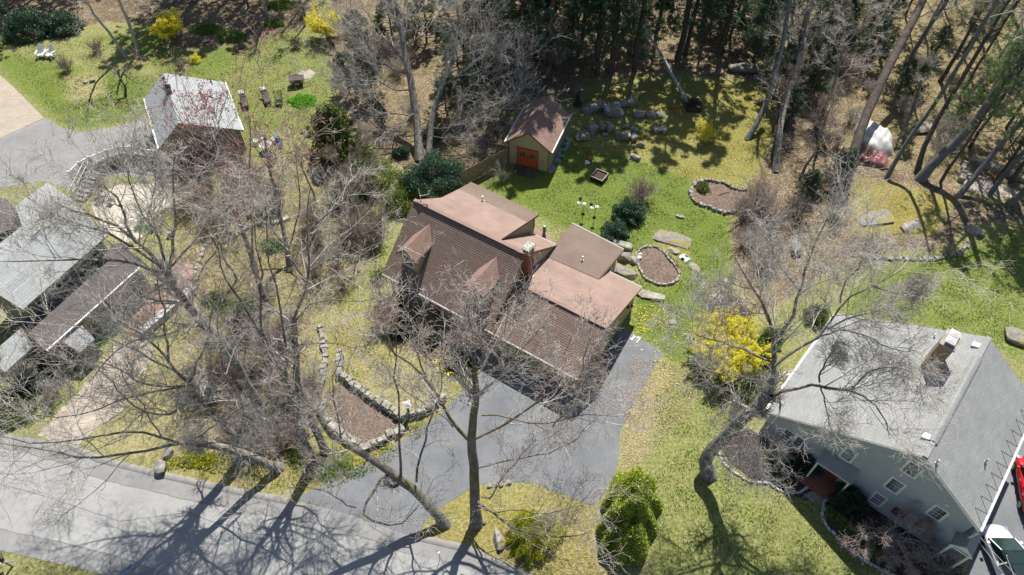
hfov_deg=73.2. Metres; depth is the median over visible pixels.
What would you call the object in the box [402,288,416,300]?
window
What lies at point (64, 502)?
road seam
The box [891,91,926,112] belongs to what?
brush shrub
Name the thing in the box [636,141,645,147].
boulder
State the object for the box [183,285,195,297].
wall
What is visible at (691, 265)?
boulder
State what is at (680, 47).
pine tree
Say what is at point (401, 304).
shrub
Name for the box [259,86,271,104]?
garden lounger
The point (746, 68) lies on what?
boulder
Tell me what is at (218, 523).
road seam
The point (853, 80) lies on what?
brush shrub
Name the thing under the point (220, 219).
brush shrub
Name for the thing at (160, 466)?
boulder
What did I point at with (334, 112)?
juniper tree
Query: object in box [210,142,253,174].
brush shrub
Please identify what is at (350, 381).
stone wall
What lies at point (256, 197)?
brush shrub
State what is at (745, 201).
brush shrub
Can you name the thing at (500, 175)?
shrub
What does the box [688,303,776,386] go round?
forsythia
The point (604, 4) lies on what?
pine tree
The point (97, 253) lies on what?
window
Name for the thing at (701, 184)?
boxwood
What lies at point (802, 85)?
brush shrub
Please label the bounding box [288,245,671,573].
bare tree
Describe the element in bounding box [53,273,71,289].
window
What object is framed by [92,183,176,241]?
patio
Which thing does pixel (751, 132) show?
bare tree
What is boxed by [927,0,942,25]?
bare tree
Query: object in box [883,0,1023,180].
bare tree
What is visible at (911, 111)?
bare tree
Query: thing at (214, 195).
brush shrub
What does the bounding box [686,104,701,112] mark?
earth mound
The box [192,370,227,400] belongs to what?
brush shrub
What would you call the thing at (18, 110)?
driveway paving
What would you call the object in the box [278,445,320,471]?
undergrowth
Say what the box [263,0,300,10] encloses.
ground cover
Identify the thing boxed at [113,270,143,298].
window
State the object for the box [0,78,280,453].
bare tree
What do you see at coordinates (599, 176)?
raised planter
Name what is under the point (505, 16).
pine tree
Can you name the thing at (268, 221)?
stone border
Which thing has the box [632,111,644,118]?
boulder
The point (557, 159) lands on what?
pebble strip
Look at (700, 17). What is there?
hemlock tree
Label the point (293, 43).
shrub
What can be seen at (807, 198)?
brush shrub
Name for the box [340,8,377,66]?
hemlock tree
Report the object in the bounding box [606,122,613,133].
boulder
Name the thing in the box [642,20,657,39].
brush shrub
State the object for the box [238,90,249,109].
garden lounger
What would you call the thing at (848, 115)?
brush shrub
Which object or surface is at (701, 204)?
stone border
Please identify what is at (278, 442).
brush shrub
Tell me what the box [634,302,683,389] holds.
dandelions
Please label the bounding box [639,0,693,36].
pine tree
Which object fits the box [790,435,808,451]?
window
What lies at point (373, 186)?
brush shrub
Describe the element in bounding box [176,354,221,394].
brush shrub
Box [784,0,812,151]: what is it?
bare tree
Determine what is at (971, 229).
boulder
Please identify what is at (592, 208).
bird feeder pole
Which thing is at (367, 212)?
brush shrub
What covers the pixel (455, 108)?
brush shrub
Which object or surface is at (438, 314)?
door
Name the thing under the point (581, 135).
boulder
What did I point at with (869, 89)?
brush shrub
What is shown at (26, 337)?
bare tree
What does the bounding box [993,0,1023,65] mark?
bare tree
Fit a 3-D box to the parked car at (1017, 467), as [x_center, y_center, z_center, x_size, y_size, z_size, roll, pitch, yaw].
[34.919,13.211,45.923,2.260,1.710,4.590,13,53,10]
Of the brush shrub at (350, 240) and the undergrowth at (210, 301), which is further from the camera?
the brush shrub at (350, 240)
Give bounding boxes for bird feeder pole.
[577,197,585,219]
[589,203,598,223]
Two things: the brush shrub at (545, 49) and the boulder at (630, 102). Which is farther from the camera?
the brush shrub at (545, 49)
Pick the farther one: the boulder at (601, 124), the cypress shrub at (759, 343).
the boulder at (601, 124)
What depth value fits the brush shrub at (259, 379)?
49.92 m
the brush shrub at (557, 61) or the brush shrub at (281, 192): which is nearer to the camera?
the brush shrub at (281, 192)
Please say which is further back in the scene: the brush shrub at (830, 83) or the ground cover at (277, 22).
the ground cover at (277, 22)
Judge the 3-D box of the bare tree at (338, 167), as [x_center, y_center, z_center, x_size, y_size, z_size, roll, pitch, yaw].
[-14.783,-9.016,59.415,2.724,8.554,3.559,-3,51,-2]
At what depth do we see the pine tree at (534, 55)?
72.80 m
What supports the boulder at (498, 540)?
on the ground at (948, 214)
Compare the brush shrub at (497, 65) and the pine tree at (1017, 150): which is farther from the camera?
the brush shrub at (497, 65)
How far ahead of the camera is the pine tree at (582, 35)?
78.39 m
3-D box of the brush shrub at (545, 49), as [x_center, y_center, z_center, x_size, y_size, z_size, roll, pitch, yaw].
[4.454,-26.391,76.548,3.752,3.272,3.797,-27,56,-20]
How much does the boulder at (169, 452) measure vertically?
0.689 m
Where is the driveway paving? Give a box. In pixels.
[0,75,43,137]
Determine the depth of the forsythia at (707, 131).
68.59 m
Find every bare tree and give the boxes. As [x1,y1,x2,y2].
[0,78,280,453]
[0,227,292,466]
[0,260,382,546]
[0,347,23,391]
[11,324,58,373]
[68,0,126,57]
[77,43,137,96]
[118,0,169,52]
[119,13,327,312]
[133,139,167,193]
[152,81,369,468]
[177,179,217,248]
[182,69,344,269]
[193,213,237,279]
[211,150,249,217]
[223,110,444,456]
[243,294,478,540]
[260,0,270,18]
[277,0,482,160]
[282,142,320,216]
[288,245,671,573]
[299,0,306,23]
[318,144,352,216]
[341,185,370,248]
[347,121,384,202]
[425,0,571,173]
[610,126,1016,506]
[744,0,791,140]
[747,0,833,171]
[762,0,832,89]
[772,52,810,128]
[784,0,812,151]
[798,81,854,179]
[805,0,862,96]
[812,0,900,128]
[836,0,944,190]
[877,0,899,47]
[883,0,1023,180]
[901,72,934,133]
[903,0,976,70]
[914,0,1022,174]
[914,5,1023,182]
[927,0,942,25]
[937,0,1019,82]
[955,119,1023,198]
[968,0,985,23]
[986,149,1023,197]
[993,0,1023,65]
[1004,189,1023,206]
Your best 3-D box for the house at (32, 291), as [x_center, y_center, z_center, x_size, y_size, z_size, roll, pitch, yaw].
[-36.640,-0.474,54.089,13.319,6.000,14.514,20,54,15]
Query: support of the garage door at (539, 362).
in the house at (486, 232)
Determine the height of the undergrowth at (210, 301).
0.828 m
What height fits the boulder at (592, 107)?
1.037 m
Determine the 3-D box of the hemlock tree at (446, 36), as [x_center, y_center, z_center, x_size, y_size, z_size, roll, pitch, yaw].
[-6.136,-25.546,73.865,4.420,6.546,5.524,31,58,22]
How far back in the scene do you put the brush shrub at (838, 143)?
68.08 m
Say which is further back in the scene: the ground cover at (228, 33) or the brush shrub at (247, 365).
the ground cover at (228, 33)
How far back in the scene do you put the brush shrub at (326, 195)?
62.10 m
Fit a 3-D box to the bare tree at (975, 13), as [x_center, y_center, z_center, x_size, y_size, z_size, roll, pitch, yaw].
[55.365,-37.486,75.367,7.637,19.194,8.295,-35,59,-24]
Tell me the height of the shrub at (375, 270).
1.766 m
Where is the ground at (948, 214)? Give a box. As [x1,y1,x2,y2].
[0,0,1023,574]
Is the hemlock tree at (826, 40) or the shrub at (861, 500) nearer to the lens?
the shrub at (861, 500)
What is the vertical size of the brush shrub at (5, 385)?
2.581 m
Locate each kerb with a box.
[69,444,288,503]
[420,535,533,574]
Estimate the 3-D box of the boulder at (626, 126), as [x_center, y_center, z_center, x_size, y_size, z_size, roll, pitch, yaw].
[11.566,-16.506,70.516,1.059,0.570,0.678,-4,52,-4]
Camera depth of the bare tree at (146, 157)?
60.93 m
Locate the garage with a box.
[143,73,245,167]
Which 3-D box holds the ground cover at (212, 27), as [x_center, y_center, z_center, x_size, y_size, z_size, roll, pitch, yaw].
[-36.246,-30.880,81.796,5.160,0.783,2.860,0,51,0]
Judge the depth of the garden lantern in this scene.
48.93 m
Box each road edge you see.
[0,529,169,574]
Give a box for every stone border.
[190,235,217,282]
[219,216,290,244]
[636,244,680,285]
[688,178,746,214]
[706,278,726,314]
[717,452,808,494]
[820,498,894,574]
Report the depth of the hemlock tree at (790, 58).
71.00 m
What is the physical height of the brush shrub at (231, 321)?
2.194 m
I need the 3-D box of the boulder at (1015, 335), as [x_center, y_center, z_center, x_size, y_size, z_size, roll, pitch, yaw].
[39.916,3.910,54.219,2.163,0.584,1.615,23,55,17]
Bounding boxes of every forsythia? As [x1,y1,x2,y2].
[145,7,183,40]
[304,2,341,38]
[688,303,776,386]
[692,118,727,142]
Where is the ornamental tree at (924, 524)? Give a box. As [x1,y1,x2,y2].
[836,498,953,574]
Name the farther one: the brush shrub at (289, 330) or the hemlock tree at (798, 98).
the hemlock tree at (798, 98)
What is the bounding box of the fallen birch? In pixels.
[636,8,688,101]
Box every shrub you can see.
[0,358,38,380]
[0,361,36,388]
[0,367,14,397]
[0,389,20,406]
[12,353,38,376]
[32,373,68,397]
[32,387,57,409]
[52,55,74,72]
[82,35,102,52]
[148,169,194,202]
[164,55,186,69]
[167,353,199,384]
[172,158,198,180]
[172,197,193,215]
[176,168,218,212]
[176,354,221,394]
[176,371,219,408]
[184,148,210,169]
[186,194,216,218]
[186,337,246,390]
[189,52,202,63]
[192,163,213,179]
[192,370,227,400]
[193,199,220,222]
[193,224,212,237]
[199,204,244,229]
[200,177,215,190]
[202,347,248,387]
[207,194,229,211]
[208,411,261,459]
[209,347,243,379]
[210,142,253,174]
[210,377,244,411]
[214,416,237,440]
[218,301,248,333]
[221,158,265,198]
[221,394,254,419]
[223,153,274,189]
[223,162,245,181]
[226,296,272,339]
[226,349,249,383]
[227,424,276,474]
[228,386,288,434]
[232,360,253,374]
[233,178,274,215]
[240,314,291,359]
[242,353,292,402]
[244,276,276,300]
[244,430,270,451]
[249,334,280,351]
[250,419,294,457]
[254,299,305,346]
[258,173,285,195]
[258,173,291,212]
[264,195,284,212]
[265,358,292,384]
[267,371,294,403]
[270,410,300,448]
[274,368,318,399]
[276,303,298,328]
[276,316,302,336]
[276,394,318,433]
[280,369,330,405]
[281,184,331,229]
[286,0,310,19]
[287,36,304,47]
[288,234,335,284]
[289,350,335,387]
[295,219,321,239]
[304,229,327,245]
[313,166,358,207]
[315,193,368,237]
[316,231,353,266]
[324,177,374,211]
[324,258,356,289]
[326,210,372,247]
[327,158,378,196]
[333,22,348,36]
[336,145,380,175]
[337,222,361,245]
[346,196,381,223]
[353,203,388,237]
[355,232,382,250]
[357,160,406,198]
[358,219,385,242]
[359,289,419,330]
[360,225,383,246]
[361,36,379,51]
[362,177,382,193]
[362,215,392,241]
[364,200,392,226]
[369,264,387,283]
[371,31,400,58]
[373,190,398,207]
[373,296,403,315]
[378,187,419,219]
[381,55,403,72]
[382,59,404,79]
[382,312,420,340]
[385,35,410,55]
[392,45,415,66]
[395,100,422,117]
[405,28,426,45]
[410,322,442,348]
[421,125,442,145]
[430,73,451,88]
[437,80,474,115]
[440,348,473,372]
[484,56,502,72]
[489,157,515,182]
[538,35,569,63]
[541,45,571,64]
[553,28,563,45]
[555,21,567,38]
[556,15,577,34]
[621,167,662,202]
[624,36,642,52]
[639,41,652,57]
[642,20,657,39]
[676,0,699,19]
[722,396,752,422]
[728,186,768,223]
[728,367,775,405]
[729,223,760,247]
[730,187,760,211]
[738,175,785,207]
[739,224,763,245]
[744,177,785,215]
[746,336,779,372]
[747,220,765,237]
[751,239,772,263]
[751,424,794,473]
[754,235,785,269]
[757,325,787,352]
[759,196,801,226]
[762,210,791,239]
[767,446,791,469]
[770,128,798,149]
[780,78,812,93]
[783,186,811,211]
[784,190,819,218]
[788,448,823,476]
[803,89,828,108]
[803,303,830,327]
[805,96,844,131]
[812,165,831,187]
[815,124,845,147]
[820,164,856,190]
[823,182,857,213]
[826,75,844,92]
[827,480,870,520]
[832,131,851,146]
[835,43,871,81]
[837,76,852,91]
[837,103,863,123]
[844,73,861,88]
[859,47,879,64]
[859,75,887,94]
[861,142,880,156]
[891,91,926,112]
[915,51,942,68]
[918,544,969,574]
[929,133,963,155]
[931,111,967,141]
[941,105,989,145]
[941,109,966,125]
[944,71,972,92]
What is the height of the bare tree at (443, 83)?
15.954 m
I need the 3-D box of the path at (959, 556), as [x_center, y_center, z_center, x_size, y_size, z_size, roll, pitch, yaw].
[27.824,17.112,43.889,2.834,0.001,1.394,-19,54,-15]
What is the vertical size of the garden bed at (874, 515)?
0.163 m
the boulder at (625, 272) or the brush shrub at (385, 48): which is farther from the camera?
the brush shrub at (385, 48)
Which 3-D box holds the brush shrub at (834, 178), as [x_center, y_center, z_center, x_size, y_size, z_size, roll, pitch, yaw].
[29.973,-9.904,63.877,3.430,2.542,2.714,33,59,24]
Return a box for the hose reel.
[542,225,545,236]
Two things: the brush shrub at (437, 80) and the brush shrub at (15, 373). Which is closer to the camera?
the brush shrub at (15, 373)
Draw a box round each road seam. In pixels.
[0,484,120,521]
[0,528,137,562]
[31,454,409,553]
[121,512,310,543]
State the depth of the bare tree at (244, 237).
45.69 m
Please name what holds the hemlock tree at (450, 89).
on the ground at (948, 214)
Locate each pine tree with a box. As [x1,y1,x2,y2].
[0,0,11,18]
[479,0,564,72]
[481,0,530,32]
[499,0,601,81]
[500,0,569,59]
[501,1,577,41]
[537,0,630,59]
[555,0,646,75]
[561,0,629,37]
[581,2,615,40]
[582,0,661,73]
[592,0,692,71]
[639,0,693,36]
[654,0,738,59]
[658,0,740,53]
[703,0,768,55]
[928,36,1023,182]
[948,0,1023,97]
[956,0,1019,53]
[968,14,1023,148]
[992,84,1023,182]
[994,0,1015,35]
[997,28,1023,128]
[1008,59,1023,183]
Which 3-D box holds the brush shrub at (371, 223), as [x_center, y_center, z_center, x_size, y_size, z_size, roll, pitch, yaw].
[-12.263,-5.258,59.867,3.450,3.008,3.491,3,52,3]
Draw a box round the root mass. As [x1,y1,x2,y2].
[683,94,701,107]
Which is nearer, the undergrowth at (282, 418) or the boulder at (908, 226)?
the undergrowth at (282, 418)
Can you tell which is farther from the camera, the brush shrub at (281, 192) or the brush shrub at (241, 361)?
the brush shrub at (281, 192)
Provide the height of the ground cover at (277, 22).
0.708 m
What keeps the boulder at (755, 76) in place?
on the ground at (948, 214)
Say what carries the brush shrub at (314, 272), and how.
on the ground at (948, 214)
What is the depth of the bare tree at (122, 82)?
72.34 m
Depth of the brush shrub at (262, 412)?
48.32 m
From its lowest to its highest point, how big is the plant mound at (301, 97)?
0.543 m
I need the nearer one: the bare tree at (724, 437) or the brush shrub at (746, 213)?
the bare tree at (724, 437)
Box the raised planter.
[590,168,608,184]
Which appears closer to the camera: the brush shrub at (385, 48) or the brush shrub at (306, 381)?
the brush shrub at (306, 381)
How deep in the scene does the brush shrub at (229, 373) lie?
50.74 m
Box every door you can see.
[430,302,440,317]
[500,342,529,365]
[517,148,527,165]
[527,150,537,168]
[537,361,568,386]
[823,468,837,481]
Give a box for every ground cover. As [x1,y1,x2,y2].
[69,309,134,364]
[134,223,146,232]
[186,22,228,34]
[212,29,250,43]
[261,18,284,27]
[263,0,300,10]
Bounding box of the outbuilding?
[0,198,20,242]
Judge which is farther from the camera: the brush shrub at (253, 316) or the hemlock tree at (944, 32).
the hemlock tree at (944, 32)
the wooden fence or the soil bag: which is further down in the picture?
the soil bag
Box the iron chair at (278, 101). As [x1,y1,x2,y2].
[273,90,282,105]
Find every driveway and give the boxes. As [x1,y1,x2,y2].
[0,118,167,187]
[296,326,662,537]
[967,440,1023,574]
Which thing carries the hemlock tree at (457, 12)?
on the ground at (948, 214)
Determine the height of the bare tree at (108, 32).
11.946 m
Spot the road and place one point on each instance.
(186, 543)
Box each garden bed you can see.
[330,385,397,441]
[638,247,678,284]
[693,181,749,210]
[722,429,807,489]
[826,494,960,574]
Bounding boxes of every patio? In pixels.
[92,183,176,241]
[534,226,550,238]
[962,171,1023,199]
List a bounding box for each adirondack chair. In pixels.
[34,44,47,58]
[43,44,58,59]
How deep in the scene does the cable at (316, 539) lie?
38.35 m
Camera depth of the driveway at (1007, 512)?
45.37 m
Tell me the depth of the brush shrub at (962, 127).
67.34 m
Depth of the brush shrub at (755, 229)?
60.41 m
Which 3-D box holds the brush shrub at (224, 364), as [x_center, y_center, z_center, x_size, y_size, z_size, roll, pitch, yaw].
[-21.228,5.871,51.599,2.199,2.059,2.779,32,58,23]
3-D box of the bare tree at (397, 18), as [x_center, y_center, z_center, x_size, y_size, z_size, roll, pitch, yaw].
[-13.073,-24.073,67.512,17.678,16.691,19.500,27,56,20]
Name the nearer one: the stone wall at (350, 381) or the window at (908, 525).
the window at (908, 525)
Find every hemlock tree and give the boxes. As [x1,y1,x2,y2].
[324,52,365,93]
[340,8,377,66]
[349,46,387,104]
[370,0,406,44]
[370,100,390,133]
[397,0,451,42]
[422,72,465,117]
[431,17,477,78]
[435,0,476,26]
[453,65,487,122]
[460,36,499,99]
[466,0,507,48]
[482,28,528,81]
[483,0,515,35]
[695,2,737,26]
[704,0,762,38]
[731,0,794,68]
[736,0,792,31]
[752,0,814,45]
[756,40,801,104]
[773,85,806,134]
[789,13,832,87]
[792,168,821,199]
[796,51,837,104]
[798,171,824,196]
[802,0,858,19]
[803,0,858,62]
[819,146,861,186]
[829,21,859,64]
[843,0,890,39]
[845,12,897,63]
[868,0,911,21]
[885,57,920,103]
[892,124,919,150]
[907,62,933,96]
[925,24,954,63]
[946,100,975,126]
[969,0,1009,26]
[970,60,1023,102]
[996,120,1023,147]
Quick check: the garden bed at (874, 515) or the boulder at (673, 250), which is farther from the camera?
the boulder at (673, 250)
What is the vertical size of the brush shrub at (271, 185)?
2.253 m
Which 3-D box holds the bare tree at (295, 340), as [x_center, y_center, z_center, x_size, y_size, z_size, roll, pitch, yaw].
[-9.720,0.395,39.578,12.106,28.018,10.423,-15,53,-12]
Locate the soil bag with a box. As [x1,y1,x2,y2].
[678,253,690,262]
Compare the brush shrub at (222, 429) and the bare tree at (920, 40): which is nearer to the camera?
the brush shrub at (222, 429)
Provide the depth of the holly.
42.99 m
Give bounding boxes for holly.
[595,466,663,571]
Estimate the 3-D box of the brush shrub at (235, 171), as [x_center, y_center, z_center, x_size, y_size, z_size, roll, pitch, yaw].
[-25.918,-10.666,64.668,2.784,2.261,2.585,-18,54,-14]
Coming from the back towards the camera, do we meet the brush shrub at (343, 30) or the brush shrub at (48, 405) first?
the brush shrub at (343, 30)
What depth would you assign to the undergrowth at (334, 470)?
47.43 m
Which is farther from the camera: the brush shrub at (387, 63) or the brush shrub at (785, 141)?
the brush shrub at (387, 63)
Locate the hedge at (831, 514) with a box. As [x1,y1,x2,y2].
[820,503,896,569]
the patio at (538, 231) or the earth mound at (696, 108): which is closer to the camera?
the patio at (538, 231)
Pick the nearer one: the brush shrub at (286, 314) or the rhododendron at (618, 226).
the brush shrub at (286, 314)
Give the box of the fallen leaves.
[161,3,1021,571]
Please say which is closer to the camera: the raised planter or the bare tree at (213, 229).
the bare tree at (213, 229)
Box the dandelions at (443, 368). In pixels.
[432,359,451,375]
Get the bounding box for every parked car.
[980,524,1023,574]
[1011,455,1023,511]
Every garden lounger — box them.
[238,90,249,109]
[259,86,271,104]
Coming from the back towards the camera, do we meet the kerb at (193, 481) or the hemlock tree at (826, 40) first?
the hemlock tree at (826, 40)
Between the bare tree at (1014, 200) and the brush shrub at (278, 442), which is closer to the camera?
the brush shrub at (278, 442)
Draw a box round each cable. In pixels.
[278,501,337,574]
[290,505,341,573]
[971,531,1003,573]
[973,529,1015,574]
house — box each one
[0,183,150,372]
[382,182,641,390]
[760,313,1023,570]
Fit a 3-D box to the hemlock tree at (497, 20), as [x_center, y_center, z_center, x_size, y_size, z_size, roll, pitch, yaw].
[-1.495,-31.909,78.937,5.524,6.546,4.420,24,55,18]
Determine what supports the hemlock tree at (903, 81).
on the ground at (948, 214)
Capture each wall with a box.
[75,154,163,187]
[139,299,179,332]
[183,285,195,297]
[315,324,327,394]
[319,400,404,450]
[335,348,446,420]
[848,243,969,260]
[957,160,968,182]
[968,156,1023,182]
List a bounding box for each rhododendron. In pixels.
[0,6,60,44]
[39,7,86,38]
[391,145,410,160]
[398,148,465,199]
[599,218,629,241]
[611,196,648,227]
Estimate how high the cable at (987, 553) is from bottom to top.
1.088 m
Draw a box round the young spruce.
[573,89,581,107]
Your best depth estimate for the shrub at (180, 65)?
76.28 m
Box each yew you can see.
[0,391,44,430]
[9,355,80,394]
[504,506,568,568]
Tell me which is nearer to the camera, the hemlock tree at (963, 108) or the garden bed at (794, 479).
the garden bed at (794, 479)
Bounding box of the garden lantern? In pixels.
[402,400,411,412]
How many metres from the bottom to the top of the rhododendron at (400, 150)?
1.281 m
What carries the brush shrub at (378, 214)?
on the ground at (948, 214)
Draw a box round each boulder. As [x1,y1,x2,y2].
[154,459,167,475]
[162,447,173,459]
[493,525,504,550]
[573,131,590,140]
[581,100,606,114]
[587,121,598,136]
[597,121,604,130]
[603,102,624,117]
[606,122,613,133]
[612,239,632,251]
[614,98,638,106]
[614,263,637,280]
[615,131,631,139]
[618,252,630,261]
[620,123,629,128]
[628,256,639,265]
[630,153,640,161]
[631,126,639,133]
[631,133,637,141]
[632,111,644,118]
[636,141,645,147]
[638,289,664,300]
[645,110,654,117]
[652,229,691,248]
[655,111,665,118]
[668,247,679,253]
[689,263,699,270]
[728,63,759,72]
[753,74,762,80]
[789,242,803,255]
[853,209,893,226]
[900,219,921,232]
[914,121,931,132]
[965,223,982,235]
[1004,326,1023,346]
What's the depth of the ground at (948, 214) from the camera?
63.09 m
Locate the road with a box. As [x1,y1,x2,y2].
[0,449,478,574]
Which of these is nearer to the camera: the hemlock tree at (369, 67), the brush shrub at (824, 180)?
the brush shrub at (824, 180)
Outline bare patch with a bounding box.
[298,69,314,77]
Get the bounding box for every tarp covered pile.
[853,116,892,155]
[857,142,887,170]
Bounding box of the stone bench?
[654,126,666,132]
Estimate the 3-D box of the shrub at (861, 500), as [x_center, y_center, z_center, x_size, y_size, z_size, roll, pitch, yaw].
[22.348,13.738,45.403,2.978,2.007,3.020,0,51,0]
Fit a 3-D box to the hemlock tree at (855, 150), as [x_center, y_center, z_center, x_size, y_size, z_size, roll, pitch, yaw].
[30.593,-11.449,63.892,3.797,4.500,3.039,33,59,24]
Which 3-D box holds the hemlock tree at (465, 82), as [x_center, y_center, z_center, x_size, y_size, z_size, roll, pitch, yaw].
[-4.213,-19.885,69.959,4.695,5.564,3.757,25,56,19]
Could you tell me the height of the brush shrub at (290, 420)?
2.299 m
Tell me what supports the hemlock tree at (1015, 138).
on the ground at (948, 214)
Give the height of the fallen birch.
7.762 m
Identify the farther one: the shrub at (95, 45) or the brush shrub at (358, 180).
the shrub at (95, 45)
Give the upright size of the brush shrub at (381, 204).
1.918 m
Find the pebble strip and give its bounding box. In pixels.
[548,137,571,172]
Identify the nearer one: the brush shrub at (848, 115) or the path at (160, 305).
the path at (160, 305)
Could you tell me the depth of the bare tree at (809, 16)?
67.58 m
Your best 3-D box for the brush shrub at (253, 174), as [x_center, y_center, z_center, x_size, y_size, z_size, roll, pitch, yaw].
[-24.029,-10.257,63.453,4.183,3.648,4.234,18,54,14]
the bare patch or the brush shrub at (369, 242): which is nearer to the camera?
the brush shrub at (369, 242)
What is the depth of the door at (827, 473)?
46.73 m
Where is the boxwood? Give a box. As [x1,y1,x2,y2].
[695,181,710,192]
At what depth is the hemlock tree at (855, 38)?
75.57 m
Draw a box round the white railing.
[66,145,158,179]
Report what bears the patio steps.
on the ground at (948, 214)
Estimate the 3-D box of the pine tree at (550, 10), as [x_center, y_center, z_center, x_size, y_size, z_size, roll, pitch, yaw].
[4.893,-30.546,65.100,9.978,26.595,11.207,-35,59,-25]
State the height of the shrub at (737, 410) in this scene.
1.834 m
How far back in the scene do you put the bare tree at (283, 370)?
37.34 m
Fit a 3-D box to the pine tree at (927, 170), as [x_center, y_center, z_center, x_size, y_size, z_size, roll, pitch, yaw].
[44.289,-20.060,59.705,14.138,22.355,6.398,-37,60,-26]
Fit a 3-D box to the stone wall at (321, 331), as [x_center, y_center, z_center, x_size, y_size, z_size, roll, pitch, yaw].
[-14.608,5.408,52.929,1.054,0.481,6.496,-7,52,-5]
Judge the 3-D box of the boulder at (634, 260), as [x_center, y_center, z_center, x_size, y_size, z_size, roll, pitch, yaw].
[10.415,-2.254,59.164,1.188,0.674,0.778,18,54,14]
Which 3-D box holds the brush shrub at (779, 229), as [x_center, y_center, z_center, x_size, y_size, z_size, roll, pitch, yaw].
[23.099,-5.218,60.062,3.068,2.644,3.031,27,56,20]
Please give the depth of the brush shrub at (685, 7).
82.11 m
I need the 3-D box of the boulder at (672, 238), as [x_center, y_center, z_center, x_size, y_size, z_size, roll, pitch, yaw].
[14.175,-4.338,60.956,3.373,0.234,1.574,16,53,12]
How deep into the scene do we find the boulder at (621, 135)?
68.92 m
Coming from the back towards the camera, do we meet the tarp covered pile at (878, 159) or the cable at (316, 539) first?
the tarp covered pile at (878, 159)
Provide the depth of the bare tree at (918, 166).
62.71 m
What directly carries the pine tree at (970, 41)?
on the ground at (948, 214)
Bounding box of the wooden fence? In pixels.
[445,148,507,192]
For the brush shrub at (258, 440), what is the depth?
47.95 m
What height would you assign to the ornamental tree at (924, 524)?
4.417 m
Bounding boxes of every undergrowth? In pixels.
[166,450,231,472]
[196,290,230,311]
[212,292,255,322]
[223,363,270,394]
[244,400,299,432]
[254,235,289,253]
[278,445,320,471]
[303,452,365,483]
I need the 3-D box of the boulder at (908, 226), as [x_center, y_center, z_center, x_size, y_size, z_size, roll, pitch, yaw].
[35.762,-5.526,61.834,2.176,0.320,0.934,-21,54,-16]
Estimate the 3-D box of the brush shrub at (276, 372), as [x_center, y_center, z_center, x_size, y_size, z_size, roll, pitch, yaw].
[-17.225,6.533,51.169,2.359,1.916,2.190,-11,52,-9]
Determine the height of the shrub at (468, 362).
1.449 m
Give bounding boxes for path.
[39,335,154,446]
[123,258,193,335]
[804,490,823,506]
[943,541,964,562]
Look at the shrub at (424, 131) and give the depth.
68.68 m
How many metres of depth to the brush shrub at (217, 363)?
50.54 m
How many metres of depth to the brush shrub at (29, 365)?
51.07 m
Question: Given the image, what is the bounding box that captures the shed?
[504,95,571,178]
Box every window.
[34,293,48,306]
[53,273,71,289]
[89,245,100,258]
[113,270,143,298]
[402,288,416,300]
[779,427,796,443]
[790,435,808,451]
[838,446,858,463]
[867,491,888,506]
[882,476,907,494]
[899,459,925,479]
[906,519,925,534]
[924,503,950,521]
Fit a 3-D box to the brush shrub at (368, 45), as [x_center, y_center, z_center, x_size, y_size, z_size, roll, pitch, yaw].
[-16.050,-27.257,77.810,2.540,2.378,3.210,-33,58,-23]
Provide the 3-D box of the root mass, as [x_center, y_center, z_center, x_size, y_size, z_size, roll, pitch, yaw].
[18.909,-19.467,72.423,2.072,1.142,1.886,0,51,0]
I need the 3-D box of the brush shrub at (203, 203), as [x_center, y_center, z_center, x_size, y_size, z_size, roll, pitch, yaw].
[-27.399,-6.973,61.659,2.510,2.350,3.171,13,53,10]
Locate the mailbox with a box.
[0,553,14,566]
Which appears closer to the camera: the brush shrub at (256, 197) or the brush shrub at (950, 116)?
the brush shrub at (256, 197)
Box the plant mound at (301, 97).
[286,93,318,109]
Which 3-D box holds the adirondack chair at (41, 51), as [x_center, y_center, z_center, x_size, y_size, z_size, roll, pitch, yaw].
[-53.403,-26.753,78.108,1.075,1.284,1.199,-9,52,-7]
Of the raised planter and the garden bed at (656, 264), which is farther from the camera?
the raised planter
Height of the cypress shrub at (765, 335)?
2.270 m
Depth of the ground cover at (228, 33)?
80.63 m
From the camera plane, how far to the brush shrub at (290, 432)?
48.03 m
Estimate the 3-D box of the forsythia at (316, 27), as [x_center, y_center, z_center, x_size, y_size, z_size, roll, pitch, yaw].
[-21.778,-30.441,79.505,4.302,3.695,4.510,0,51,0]
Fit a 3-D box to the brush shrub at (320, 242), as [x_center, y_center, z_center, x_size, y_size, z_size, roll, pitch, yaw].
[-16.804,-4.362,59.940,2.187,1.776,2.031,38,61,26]
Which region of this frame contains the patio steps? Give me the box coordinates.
[69,161,102,201]
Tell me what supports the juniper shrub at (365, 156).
on the ground at (948, 214)
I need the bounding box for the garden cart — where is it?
[288,74,310,86]
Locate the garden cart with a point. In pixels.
(299, 80)
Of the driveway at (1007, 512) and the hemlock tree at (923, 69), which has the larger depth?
the hemlock tree at (923, 69)
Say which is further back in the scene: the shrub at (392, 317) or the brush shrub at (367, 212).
the brush shrub at (367, 212)
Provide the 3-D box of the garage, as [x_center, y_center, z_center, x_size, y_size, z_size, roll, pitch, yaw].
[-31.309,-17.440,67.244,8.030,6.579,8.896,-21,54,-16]
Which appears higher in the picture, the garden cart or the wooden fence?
the garden cart
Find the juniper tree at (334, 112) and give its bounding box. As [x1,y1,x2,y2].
[299,102,369,171]

